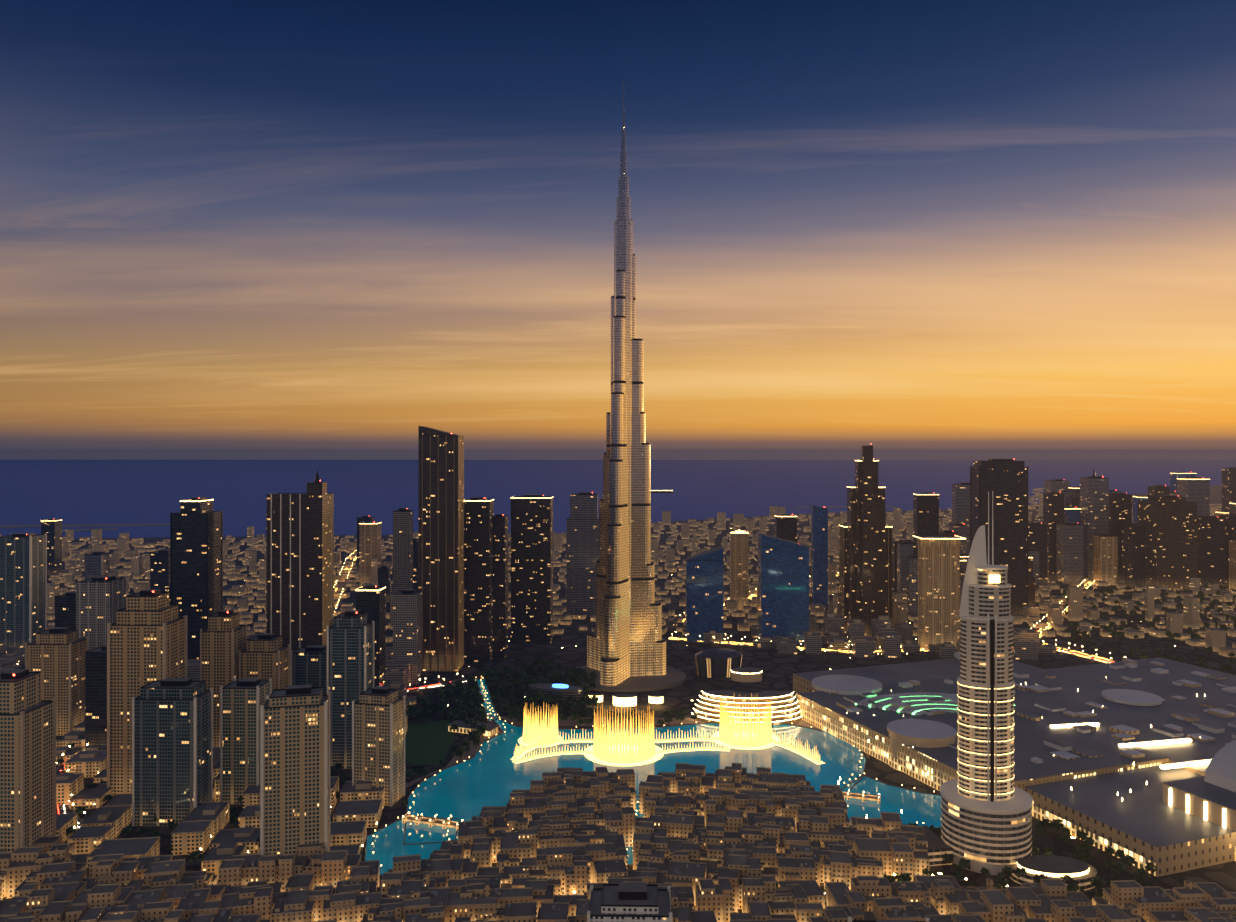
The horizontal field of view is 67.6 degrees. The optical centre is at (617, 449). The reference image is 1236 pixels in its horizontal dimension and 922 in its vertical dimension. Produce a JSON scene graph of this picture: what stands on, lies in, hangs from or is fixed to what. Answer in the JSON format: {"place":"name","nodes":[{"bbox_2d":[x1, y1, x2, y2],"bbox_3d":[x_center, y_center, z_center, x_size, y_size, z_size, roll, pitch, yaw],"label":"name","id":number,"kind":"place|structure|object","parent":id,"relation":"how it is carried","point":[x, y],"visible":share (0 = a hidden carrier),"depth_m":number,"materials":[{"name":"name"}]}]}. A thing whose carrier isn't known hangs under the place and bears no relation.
{"place":"outdoors","nodes":[
{"label":"outdoors","id":0,"kind":"place"},
{"bbox_2d":[355,584,385,686],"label":"dark tower","id":1,"kind":"structure","parent":0,"point":[371,600],"depth_m":1212.58,"materials":[{"name":"black glass"}]},
{"bbox_2d":[0,460,1235,537],"bbox_3d":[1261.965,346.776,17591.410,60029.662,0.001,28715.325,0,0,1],"label":"sea","id":2,"kind":"structure","parent":0,"point":[36,492],"depth_m":9231.58,"materials":[{"name":"blue liquid"}]},
{"bbox_2d":[0,0,1235,459],"label":"sky","id":3,"kind":"structure","parent":0,"point":[230,229],"materials":[{"name":"blue"}]},
{"bbox_2d":[2,485,1235,912],"bbox_3d":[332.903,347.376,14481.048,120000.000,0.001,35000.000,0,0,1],"label":"ground","id":4,"kind":"structure","parent":0,"point":[568,647],"depth_m":1507.74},
{"bbox_2d":[0,533,46,648],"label":"tower","id":5,"kind":"structure","parent":4,"relation":"on","point":[23,588],"depth_m":1574.31,"materials":[{"name":"teal glass"}]},
{"bbox_2d":[0,669,55,851],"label":"residential tower","id":6,"kind":"structure","parent":4,"relation":"on","point":[27,766],"depth_m":753.66,"materials":[{"name":"beige concrete"}]},
{"bbox_2d":[41,519,61,575],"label":"high-rise building","id":7,"kind":"structure","parent":4,"relation":"on","point":[51,529],"depth_m":2535.20,"materials":[{"name":"blue glass"}]},
{"bbox_2d":[25,627,87,735],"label":"residential tower","id":8,"kind":"structure","parent":4,"relation":"on","point":[55,656],"depth_m":1122.74,"materials":[{"name":"grey concrete"}]},
{"bbox_2d":[55,591,75,629],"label":"dark tower","id":9,"kind":"structure","parent":4,"relation":"on","point":[65,609],"depth_m":1294.41,"materials":[{"name":"blue glass"}]},
{"bbox_2d":[85,645,106,747],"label":"residential tower","id":10,"kind":"structure","parent":4,"relation":"on","point":[95,696],"depth_m":1056.06,"materials":[{"name":"glass"}]},
{"bbox_2d":[85,552,109,579],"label":"building","id":11,"kind":"structure","parent":4,"relation":"on","point":[97,564],"depth_m":2080.76,"materials":[{"name":"grey glass"}]},
{"bbox_2d":[76,576,125,650],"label":"grey tower","id":12,"kind":"structure","parent":4,"relation":"on","point":[100,601],"depth_m":1249.32,"materials":[{"name":"grey concrete"}]},
{"bbox_2d":[107,589,186,795],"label":"residential tower","id":13,"kind":"structure","parent":4,"relation":"on","point":[147,637],"depth_m":925.97,"materials":[{"name":"beige concrete"}]},
{"bbox_2d":[150,550,169,604],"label":"high-rise building","id":14,"kind":"structure","parent":4,"relation":"on","point":[159,569],"depth_m":1966.82,"materials":[{"name":"blue glass"}]},
{"bbox_2d":[132,678,212,825],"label":"residential tower","id":15,"kind":"structure","parent":4,"relation":"on","point":[172,748],"depth_m":852.35,"materials":[{"name":"teal glass"}]},
{"bbox_2d":[170,497,222,659],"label":"tower","id":16,"kind":"structure","parent":4,"relation":"on","point":[196,560],"depth_m":1388.34,"materials":[{"name":"black glass"}]},
{"bbox_2d":[0,634,410,697],"bbox_3d":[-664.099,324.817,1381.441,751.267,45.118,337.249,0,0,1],"label":"blocks","id":17,"kind":"structure","parent":4,"relation":"on","point":[398,676],"depth_m":1345.27,"materials":[{"name":"beige stone"}]},
{"bbox_2d":[200,610,246,746],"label":"residential tower","id":18,"kind":"structure","parent":4,"relation":"on","point":[223,638],"depth_m":1042.60,"materials":[{"name":"grey concrete"}]},
{"bbox_2d":[0,835,451,921],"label":"low-rise buildings","id":19,"kind":"structure","parent":4,"relation":"on","point":[49,879],"depth_m":688.54,"materials":[{"name":"beige concrete"}]},
{"bbox_2d":[57,724,408,866],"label":"trees","id":20,"kind":"object","parent":4,"relation":"on","point":[193,855],"visible":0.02,"depth_m":849.33,"materials":[{"name":"green plant"}]},
{"bbox_2d":[56,697,415,879],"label":"buildings","id":21,"kind":"structure","parent":4,"relation":"on","point":[201,826],"depth_m":837.34,"materials":[{"name":"beige concrete"}]},
{"bbox_2d":[220,678,271,803],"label":"residential tower","id":22,"kind":"structure","parent":4,"relation":"on","point":[242,700],"depth_m":904.53,"materials":[{"name":"green glass"}]},
{"bbox_2d":[239,633,289,690],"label":"residential tower","id":23,"kind":"structure","parent":4,"relation":"on","point":[264,656],"depth_m":1051.81,"materials":[{"name":"grey concrete"}]},
{"bbox_2d":[56,673,476,828],"bbox_3d":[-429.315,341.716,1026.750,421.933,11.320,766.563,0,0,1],"label":"boulevard","id":24,"kind":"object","parent":4,"relation":"on","point":[60,769],"visible":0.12,"depth_m":1013.90,"materials":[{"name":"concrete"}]},
{"bbox_2d":[260,684,329,854],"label":"residential tower","id":25,"kind":"structure","parent":4,"relation":"on","point":[294,766],"depth_m":741.38,"materials":[{"name":"beige concrete"}]},
{"bbox_2d":[266,493,333,650],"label":"skyscraper","id":26,"kind":"structure","parent":4,"relation":"on","point":[286,566],"depth_m":1439.26,"materials":[{"name":"brown glass"}]},
{"bbox_2d":[290,645,326,694],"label":"residential tower","id":27,"kind":"structure","parent":4,"relation":"on","point":[308,664],"depth_m":1114.69,"materials":[{"name":"teal glass"}]},
{"bbox_2d":[307,471,326,645],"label":"building","id":28,"kind":"structure","parent":4,"relation":"on","point":[316,561],"depth_m":1425.99,"materials":[{"name":"brown glass"}]},
{"bbox_2d":[327,610,373,768],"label":"residential tower","id":29,"kind":"structure","parent":4,"relation":"on","point":[350,656],"depth_m":1006.18,"materials":[{"name":"teal glass"}]},
{"bbox_2d":[359,521,380,584],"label":"high-rise building","id":30,"kind":"structure","parent":4,"relation":"on","point":[369,540],"depth_m":2368.91,"materials":[{"name":"beige concrete"}]},
{"bbox_2d":[352,686,404,806],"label":"residential tower","id":31,"kind":"structure","parent":4,"relation":"on","point":[378,736],"depth_m":906.19,"materials":[{"name":"beige concrete"}]},
{"bbox_2d":[378,566,389,602],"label":"high-rise building","id":32,"kind":"structure","parent":4,"relation":"on","point":[383,575],"depth_m":2093.67,"materials":[{"name":"blue glass"}]},
{"bbox_2d":[393,508,412,592],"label":"tower","id":33,"kind":"structure","parent":4,"relation":"on","point":[402,548],"depth_m":1557.75,"materials":[{"name":"grey concrete"}]},
{"bbox_2d":[393,589,421,684],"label":"tower","id":34,"kind":"structure","parent":4,"relation":"on","point":[407,625],"depth_m":1363.00,"materials":[{"name":"grey concrete"}]},
{"bbox_2d":[413,538,417,590],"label":"high-rise building","id":35,"kind":"structure","parent":4,"relation":"on","point":[415,563],"depth_m":2113.73,"materials":[{"name":"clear glass"}]},
{"bbox_2d":[405,720,454,765],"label":"lawn","id":36,"kind":"structure","parent":4,"relation":"on","point":[428,743],"depth_m":1095.46,"materials":[{"name":"green plant"}]},
{"bbox_2d":[402,812,462,829],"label":"bridge","id":37,"kind":"structure","parent":4,"relation":"on","point":[421,819],"depth_m":853.42,"materials":[{"name":"brown"}]},
{"bbox_2d":[418,426,463,670],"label":"skyscraper","id":38,"kind":"structure","parent":4,"relation":"on","point":[440,520],"depth_m":1448.64,"materials":[{"name":"brown glass"}]},
{"bbox_2d":[405,677,487,780],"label":"trees","id":39,"kind":"object","parent":4,"relation":"on","point":[463,707],"visible":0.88,"depth_m":1194.15,"materials":[{"name":"green plant"}]},
{"bbox_2d":[405,729,501,787],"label":"promenade","id":40,"kind":"structure","parent":4,"relation":"on","point":[466,755],"depth_m":1045.48,"materials":[{"name":"brown stone"}]},
{"bbox_2d":[446,720,499,736],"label":"park pavilion","id":41,"kind":"structure","parent":4,"relation":"on","point":[490,730],"depth_m":1133.04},
{"bbox_2d":[464,497,493,661],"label":"building","id":42,"kind":"structure","parent":4,"relation":"on","point":[478,576],"depth_m":1511.45,"materials":[{"name":"black glass"}]},
{"bbox_2d":[493,514,507,657],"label":"building","id":43,"kind":"structure","parent":4,"relation":"on","point":[500,585],"depth_m":1541.56,"materials":[{"name":"black glass"}]},
{"bbox_2d":[0,496,1038,531],"bbox_3d":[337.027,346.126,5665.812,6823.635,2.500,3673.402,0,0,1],"label":"breakwaters","id":44,"kind":"object","parent":4,"relation":"on","point":[76,525],"visible":0.48,"depth_m":4206.82,"materials":[{"name":"brown"}]},
{"bbox_2d":[425,767,636,894],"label":"low-rise buildings","id":45,"kind":"structure","parent":4,"relation":"on","point":[569,830],"depth_m":782.35,"materials":[{"name":"beige concrete"}]},
{"bbox_2d":[511,495,552,643],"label":"skyscraper","id":46,"kind":"structure","parent":4,"relation":"on","point":[531,568],"depth_m":1656.20,"materials":[{"name":"black glass"}]},
{"bbox_2d":[567,492,598,617],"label":"tower","id":47,"kind":"structure","parent":4,"relation":"on","point":[582,538],"depth_m":1909.04,"materials":[{"name":"grey glass"}]},
{"bbox_2d":[478,659,697,728],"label":"park trees","id":48,"kind":"object","parent":4,"relation":"on","point":[577,677],"visible":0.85,"depth_m":1267.65,"materials":[{"name":"green plant"}]},
{"bbox_2d":[529,665,685,706],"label":"burj podium","id":49,"kind":"object","parent":4,"relation":"on","point":[672,677],"visible":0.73,"depth_m":1327.08,"materials":[{"name":"grey concrete"}]},
{"bbox_2d":[0,488,1235,656],"bbox_3d":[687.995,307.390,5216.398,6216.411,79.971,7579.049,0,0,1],"label":"distant city buildings","id":50,"kind":"structure","parent":4,"relation":"on","point":[137,566],"depth_m":2289.03,"materials":[{"name":"brown concrete"}]},
{"bbox_2d":[587,83,665,686],"bbox_3d":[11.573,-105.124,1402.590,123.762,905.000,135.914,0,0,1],"label":"skyscraper","id":51,"kind":"structure","parent":4,"relation":"on","point":[625,640],"depth_m":1392.91,"materials":[{"name":"metal"}]},
{"bbox_2d":[587,883,671,921],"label":"white apartment block","id":52,"kind":"structure","parent":4,"relation":"on","point":[632,902],"depth_m":575.01,"materials":[{"name":"grey concrete"}]},
{"bbox_2d":[364,679,940,875],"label":"lights","id":53,"kind":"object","parent":4,"relation":"on","point":[862,775],"depth_m":967.20},
{"bbox_2d":[499,716,868,757],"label":"promenade","id":54,"kind":"structure","parent":4,"relation":"on","point":[569,722],"depth_m":1175.84,"materials":[{"name":"beige stone"}]},
{"bbox_2d":[686,546,722,640],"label":"glass office building","id":55,"kind":"structure","parent":4,"relation":"on","point":[704,591],"depth_m":1673.95,"materials":[{"name":"blue glass"}]},
{"bbox_2d":[695,648,741,677],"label":"building","id":56,"kind":"structure","parent":4,"relation":"on","point":[717,663],"depth_m":1409.07,"materials":[{"name":"grey glass"}]},
{"bbox_2d":[730,529,748,609],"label":"building","id":57,"kind":"structure","parent":4,"relation":"on","point":[739,566],"depth_m":1998.74,"materials":[{"name":"stone"}]},
{"bbox_2d":[691,667,801,724],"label":"crescent terraces","id":58,"kind":"object","parent":4,"relation":"on","point":[785,708],"visible":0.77,"depth_m":1177.62,"materials":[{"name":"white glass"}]},
{"bbox_2d":[561,823,936,905],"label":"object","id":59,"kind":"object","parent":4,"relation":"on","point":[901,877],"visible":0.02,"depth_m":731.97,"materials":[{"name":"green plant"}]},
{"bbox_2d":[633,763,929,911],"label":"low-rise buildings","id":60,"kind":"structure","parent":4,"relation":"on","point":[778,826],"depth_m":782.73,"materials":[{"name":"beige concrete"}]},
{"bbox_2d":[758,533,808,643],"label":"glass skyscraper","id":61,"kind":"structure","parent":4,"relation":"on","point":[783,587],"depth_m":1650.06,"materials":[{"name":"blue glass"}]},
{"bbox_2d":[775,514,796,541],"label":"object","id":62,"kind":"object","parent":4,"relation":"on","point":[785,526],"visible":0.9,"depth_m":2154.62,"materials":[{"name":"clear glass"}]},
{"bbox_2d":[667,637,928,653],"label":"street lights","id":63,"kind":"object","parent":4,"relation":"on","point":[749,644],"depth_m":1638.62,"materials":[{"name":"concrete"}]},
{"bbox_2d":[369,872,1235,921],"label":"low-rise buildings","id":64,"kind":"structure","parent":4,"relation":"on","point":[939,898],"depth_m":666.00,"materials":[{"name":"beige concrete"}]},
{"bbox_2d":[811,505,827,604],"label":"blue tower","id":65,"kind":"structure","parent":4,"relation":"on","point":[819,554],"depth_m":2070.61,"materials":[{"name":"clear glass"}]},
{"bbox_2d":[842,790,880,803],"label":"footbridge","id":66,"kind":"object","parent":4,"relation":"on","point":[848,795],"visible":0.62,"depth_m":914.55,"materials":[{"name":"brown"}]},
{"bbox_2d":[666,612,1059,659],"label":"blocks","id":67,"kind":"structure","parent":4,"relation":"on","point":[887,638],"depth_m":1599.99,"materials":[{"name":"beige stone"}]},
{"bbox_2d":[839,525,891,632],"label":"skyscraper","id":68,"kind":"structure","parent":4,"relation":"on","point":[843,570],"depth_m":1748.48,"materials":[{"name":"brown glass"}]},
{"bbox_2d":[847,486,885,619],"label":"skyscraper","id":69,"kind":"structure","parent":4,"relation":"on","point":[851,508],"depth_m":1720.76,"materials":[{"name":"brown glass"}]},
{"bbox_2d":[855,458,878,619],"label":"skyscraper","id":70,"kind":"structure","parent":4,"relation":"on","point":[858,534],"depth_m":1705.01,"materials":[{"name":"brown concrete"}]},
{"bbox_2d":[861,443,872,636],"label":"skyscraper","id":71,"kind":"structure","parent":4,"relation":"on","point":[866,534],"depth_m":1693.90,"materials":[{"name":"brown concrete"}]},
{"bbox_2d":[892,540,916,591],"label":"tower","id":72,"kind":"structure","parent":4,"relation":"on","point":[894,566],"depth_m":1993.23,"materials":[{"name":"brown glass"}]},
{"bbox_2d":[897,541,912,603],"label":"tower","id":73,"kind":"structure","parent":4,"relation":"on","point":[904,551],"depth_m":1955.01,"materials":[{"name":"grey glass"}]},
{"bbox_2d":[908,555,917,614],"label":"tower","id":74,"kind":"structure","parent":4,"relation":"on","point":[913,585],"depth_m":1941.09,"materials":[{"name":"grey concrete"}]},
{"bbox_2d":[913,492,938,541],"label":"tower","id":75,"kind":"structure","parent":4,"relation":"on","point":[925,513],"depth_m":2146.67,"materials":[{"name":"grey glass"}]},
{"bbox_2d":[913,535,965,649],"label":"high-rise building","id":76,"kind":"structure","parent":4,"relation":"on","point":[938,588],"depth_m":1593.73,"materials":[{"name":"stone"}]},
{"bbox_2d":[952,483,969,532],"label":"tower","id":77,"kind":"structure","parent":4,"relation":"on","point":[960,502],"depth_m":2280.17,"materials":[{"name":"grey glass"}]},
{"bbox_2d":[940,491,1032,874],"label":"skyscraper","id":78,"kind":"structure","parent":4,"relation":"on","point":[986,813],"depth_m":771.60,"materials":[{"name":"beige concrete"}]},
{"bbox_2d":[894,826,1097,890],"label":"podium building","id":79,"kind":"structure","parent":4,"relation":"on","point":[1082,873],"depth_m":746.05,"materials":[{"name":"beige concrete"}]},
{"bbox_2d":[970,459,1027,614],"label":"dark tower","id":80,"kind":"structure","parent":4,"relation":"on","point":[1005,481],"depth_m":1900.77,"materials":[{"name":"brown glass"}]},
{"bbox_2d":[793,651,1235,876],"bbox_3d":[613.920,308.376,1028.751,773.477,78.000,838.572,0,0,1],"label":"shopping mall","id":81,"kind":"structure","parent":4,"relation":"on","point":[1172,821],"depth_m":1020.81,"materials":[{"name":"grey concrete"}]},
{"bbox_2d":[838,677,1210,818],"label":"roof lights","id":82,"kind":"object","parent":81,"relation":"on","point":[1179,765],"visible":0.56,"depth_m":990.02,"materials":[{"name":"white"}]},
{"bbox_2d":[914,818,1157,898],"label":"trees","id":83,"kind":"object","parent":4,"relation":"on","point":[1084,854],"visible":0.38,"depth_m":755.27,"materials":[{"name":"green plant"}]},
{"bbox_2d":[1028,522,1046,583],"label":"skyscraper","id":84,"kind":"structure","parent":4,"relation":"on","point":[1037,535],"depth_m":2324.35,"materials":[{"name":"brown glass"}]},
{"bbox_2d":[1043,492,1063,581],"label":"skyscraper","id":85,"kind":"structure","parent":4,"relation":"on","point":[1053,508],"depth_m":2428.01,"materials":[{"name":"brown glass"}]},
{"bbox_2d":[1045,479,1068,492],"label":"skyscraper","id":86,"kind":"structure","parent":4,"relation":"on","point":[1056,485],"depth_m":3106.92,"materials":[{"name":"silver glass"}]},
{"bbox_2d":[1056,522,1082,584],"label":"skyscraper","id":87,"kind":"structure","parent":4,"relation":"on","point":[1069,552],"depth_m":2373.60,"materials":[{"name":"silver glass"}]},
{"bbox_2d":[1064,505,1080,523],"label":"tower","id":88,"kind":"structure","parent":4,"relation":"on","point":[1073,514],"depth_m":2464.78,"materials":[{"name":"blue glass"}]},
{"bbox_2d":[1042,640,1119,662],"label":"street lights","id":89,"kind":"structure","parent":4,"relation":"on","point":[1061,649],"depth_m":1558.95,"materials":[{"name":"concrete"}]},
{"bbox_2d":[1080,470,1108,581],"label":"skyscraper","id":90,"kind":"structure","parent":4,"relation":"on","point":[1094,498],"depth_m":2425.51,"materials":[{"name":"grey glass"}]},
{"bbox_2d":[1093,534,1117,584],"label":"skyscraper","id":91,"kind":"structure","parent":4,"relation":"on","point":[1105,557],"depth_m":2371.35,"materials":[{"name":"stone"}]},
{"bbox_2d":[1109,493,1131,578],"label":"skyscraper","id":92,"kind":"structure","parent":4,"relation":"on","point":[1120,510],"depth_m":2423.72,"materials":[{"name":"brown glass"}]},
{"bbox_2d":[1122,525,1144,587],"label":"skyscraper","id":93,"kind":"structure","parent":4,"relation":"on","point":[1133,555],"depth_m":2318.65,"materials":[{"name":"grey glass"}]},
{"bbox_2d":[1058,582,1235,673],"bbox_3d":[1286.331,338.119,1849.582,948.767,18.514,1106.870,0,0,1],"label":"buildings","id":94,"kind":"structure","parent":4,"relation":"on","point":[1159,652],"depth_m":1769.93,"materials":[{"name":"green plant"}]},
{"bbox_2d":[1138,495,1196,590],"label":"skyscraper","id":95,"kind":"structure","parent":4,"relation":"on","point":[1168,523],"depth_m":2267.73,"materials":[{"name":"brown glass"}]},
{"bbox_2d":[1177,475,1209,516],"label":"skyscraper","id":96,"kind":"structure","parent":4,"relation":"on","point":[1193,489],"depth_m":2532.46,"materials":[{"name":"grey glass"}]},
{"bbox_2d":[1197,516,1224,585],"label":"skyscraper","id":97,"kind":"structure","parent":4,"relation":"on","point":[1210,548],"depth_m":2313.95,"materials":[{"name":"glass"}]},
{"bbox_2d":[1219,514,1235,586],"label":"skyscraper","id":98,"kind":"structure","parent":4,"relation":"on","point":[1230,526],"depth_m":2336.18,"materials":[{"name":"brown glass"}]},
{"bbox_2d":[1222,467,1235,510],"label":"skyscraper","id":99,"kind":"structure","parent":4,"relation":"on","point":[1228,485],"depth_m":3455.88,"materials":[{"name":"brown glass"}]},
{"bbox_2d":[1229,539,1235,589],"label":"skyscraper","id":100,"kind":"structure","parent":4,"relation":"on","point":[1232,563],"depth_m":2284.21,"materials":[{"name":"stone"}]},
{"bbox_2d":[365,680,940,874],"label":"lake","id":101,"kind":"structure","parent":0,"point":[491,773],"depth_m":989.82,"materials":[{"name":"liquid"}]},
{"bbox_2d":[513,693,820,762],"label":"fountain jets","id":102,"kind":"object","parent":101,"relation":"on","point":[645,742],"visible":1,"depth_m":1082.68,"materials":[{"name":"yellow liquid"}]},
{"bbox_2d":[510,732,823,765],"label":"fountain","id":103,"kind":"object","parent":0,"point":[656,757],"depth_m":1065.36,"materials":[{"name":"yellow liquid"}]},
{"bbox_2d":[1028,548,1038,589],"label":"tower","id":104,"kind":"structure","parent":0,"point":[1033,553],"depth_m":2267.37,"materials":[{"name":"grey glass"}]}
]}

